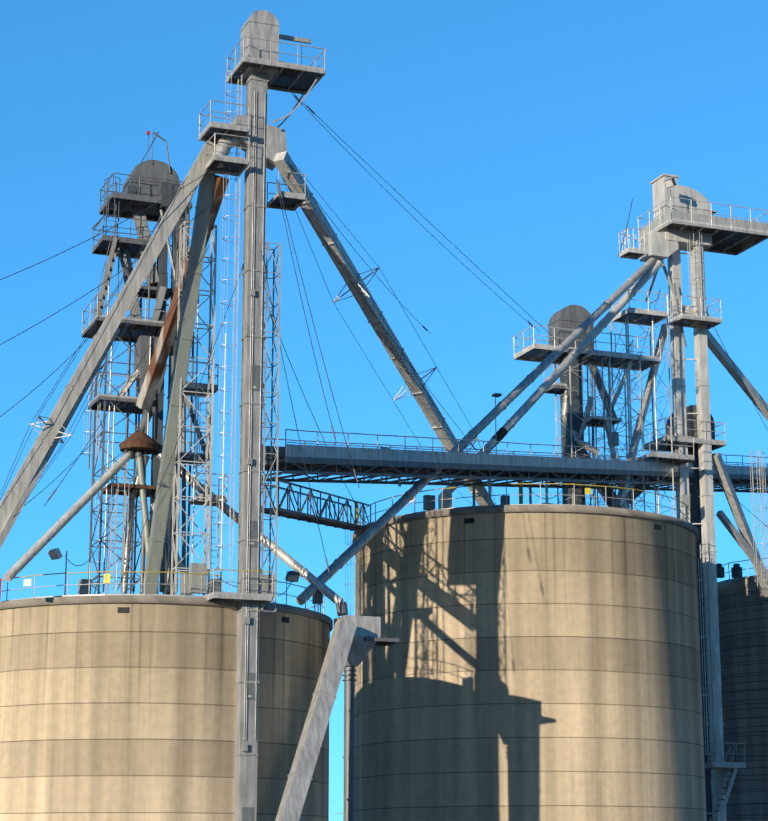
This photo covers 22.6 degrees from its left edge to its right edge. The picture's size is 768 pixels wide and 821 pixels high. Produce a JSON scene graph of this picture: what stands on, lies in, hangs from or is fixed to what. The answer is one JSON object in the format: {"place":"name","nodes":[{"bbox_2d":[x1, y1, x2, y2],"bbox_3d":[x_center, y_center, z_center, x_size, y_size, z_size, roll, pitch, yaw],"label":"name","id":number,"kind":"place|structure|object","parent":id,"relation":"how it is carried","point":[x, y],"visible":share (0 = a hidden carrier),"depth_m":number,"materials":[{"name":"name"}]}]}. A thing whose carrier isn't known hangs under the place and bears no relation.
{"place":"outdoors","nodes":[
{"label":"outdoors","id":0,"kind":"place"},
{"bbox_2d":[0,0,767,820],"label":"sky","id":1,"kind":"structure","parent":0,"point":[527,133],"materials":[{"name":"blue"}]},
{"label":"ground","id":2,"kind":"structure","parent":0,"visible":0},
{"bbox_2d":[0,595,332,820],"bbox_3d":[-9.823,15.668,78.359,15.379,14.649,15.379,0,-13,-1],"label":"concrete silo","id":3,"kind":"object","parent":2,"relation":"on","point":[108,712],"visible":0.9,"depth_m":72.34,"materials":[{"name":"beige concrete"}]},
{"bbox_2d":[0,141,228,595],"bbox_3d":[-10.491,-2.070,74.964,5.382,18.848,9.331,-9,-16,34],"label":"grain chutes","id":4,"kind":"object","parent":3,"relation":"on","point":[180,321],"visible":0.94,"depth_m":76.59,"materials":[{"name":"metal"}]},
{"bbox_2d":[4,131,347,615],"bbox_3d":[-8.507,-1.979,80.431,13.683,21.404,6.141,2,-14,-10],"label":"tower leg","id":5,"kind":"object","parent":3,"relation":"on","point":[151,182],"depth_m":80.15,"materials":[{"name":"metal"}]},
{"bbox_2d":[0,476,766,614],"bbox_3d":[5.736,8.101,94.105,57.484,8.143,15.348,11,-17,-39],"label":"roof rails and fittings","id":6,"kind":"object","parent":3,"relation":"on","point":[735,571],"visible":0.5,"depth_m":88.75,"materials":[{"name":"metal"}]},
{"bbox_2d":[199,10,325,820],"bbox_3d":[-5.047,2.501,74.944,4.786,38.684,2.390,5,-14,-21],"label":"leg","id":7,"kind":"object","parent":2,"relation":"on","point":[260,68],"visible":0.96,"depth_m":76.18,"materials":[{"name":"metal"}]},
{"bbox_2d":[23,53,731,750],"bbox_3d":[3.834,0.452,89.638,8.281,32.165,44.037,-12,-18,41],"label":"conduit boxes and signs","id":8,"kind":"object","parent":7,"relation":"attached to","point":[187,581],"visible":0.73,"depth_m":75.42,"materials":[{"name":"metal"}]},
{"bbox_2d":[0,88,766,589],"bbox_3d":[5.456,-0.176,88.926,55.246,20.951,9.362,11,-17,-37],"label":"guy wires","id":9,"kind":"object","parent":7,"relation":"attached to","point":[308,330],"visible":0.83,"depth_m":77.14,"materials":[{"name":"grey metal"}]},
{"bbox_2d":[273,151,495,505],"bbox_3d":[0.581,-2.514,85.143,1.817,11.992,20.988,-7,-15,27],"label":"grain spout","id":10,"kind":"object","parent":7,"relation":"attached to","point":[420,393],"visible":0.75,"depth_m":83.02,"materials":[{"name":"grey metal"}]},
{"bbox_2d":[275,615,399,820],"bbox_3d":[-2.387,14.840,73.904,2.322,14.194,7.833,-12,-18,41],"label":"transfer hopper and downspouts","id":11,"kind":"object","parent":2,"relation":"on","point":[354,640],"visible":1,"depth_m":74.83,"materials":[{"name":"metal"}]},
{"bbox_2d":[118,518,767,815],"bbox_3d":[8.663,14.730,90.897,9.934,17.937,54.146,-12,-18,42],"label":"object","id":12,"kind":"object","parent":2,"relation":"on","point":[286,619],"visible":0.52,"depth_m":104.18,"materials":[{"name":"metal"}]},
{"bbox_2d":[352,505,706,820],"bbox_3d":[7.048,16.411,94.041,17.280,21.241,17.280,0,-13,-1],"label":"concrete silo","id":13,"kind":"object","parent":2,"relation":"on","point":[539,663],"visible":1,"depth_m":87.71,"materials":[{"name":"beige concrete"}]},
{"bbox_2d":[261,479,370,530],"bbox_3d":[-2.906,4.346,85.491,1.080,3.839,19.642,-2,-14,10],"label":"truss walkway","id":14,"kind":"structure","parent":13,"relation":"attached to","point":[298,515],"depth_m":84.63,"materials":[{"name":"metal"}]},
{"bbox_2d":[262,429,767,505],"bbox_3d":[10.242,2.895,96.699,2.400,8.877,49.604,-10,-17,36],"label":"conveyor bridge","id":15,"kind":"structure","parent":13,"relation":"on","point":[370,463],"depth_m":87.50,"materials":[{"name":"metal"}]},
{"bbox_2d":[296,257,661,604],"bbox_3d":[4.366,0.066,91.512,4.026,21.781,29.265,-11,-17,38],"label":"leg spouts","id":16,"kind":"object","parent":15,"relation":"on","point":[647,270],"visible":0.85,"depth_m":93.81,"materials":[{"name":"metal"}]},
{"bbox_2d":[513,290,694,515],"bbox_3d":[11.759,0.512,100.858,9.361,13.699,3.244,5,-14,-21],"label":"elevator tower","id":17,"kind":"structure","parent":13,"relation":"on","point":[564,323],"depth_m":100.46,"materials":[{"name":"metal"}]},
{"bbox_2d":[615,173,767,820],"bbox_3d":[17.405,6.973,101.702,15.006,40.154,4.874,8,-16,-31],"label":"leg","id":18,"kind":"object","parent":2,"relation":"on","point":[683,219],"visible":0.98,"depth_m":103.23,"materials":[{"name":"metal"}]},
{"bbox_2d":[717,576,767,820],"bbox_3d":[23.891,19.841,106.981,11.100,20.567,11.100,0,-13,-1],"label":"silo stave","id":19,"kind":"object","parent":2,"relation":"on","point":[738,587],"visible":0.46,"depth_m":104.51,"materials":[{"name":"concrete"}]}
]}

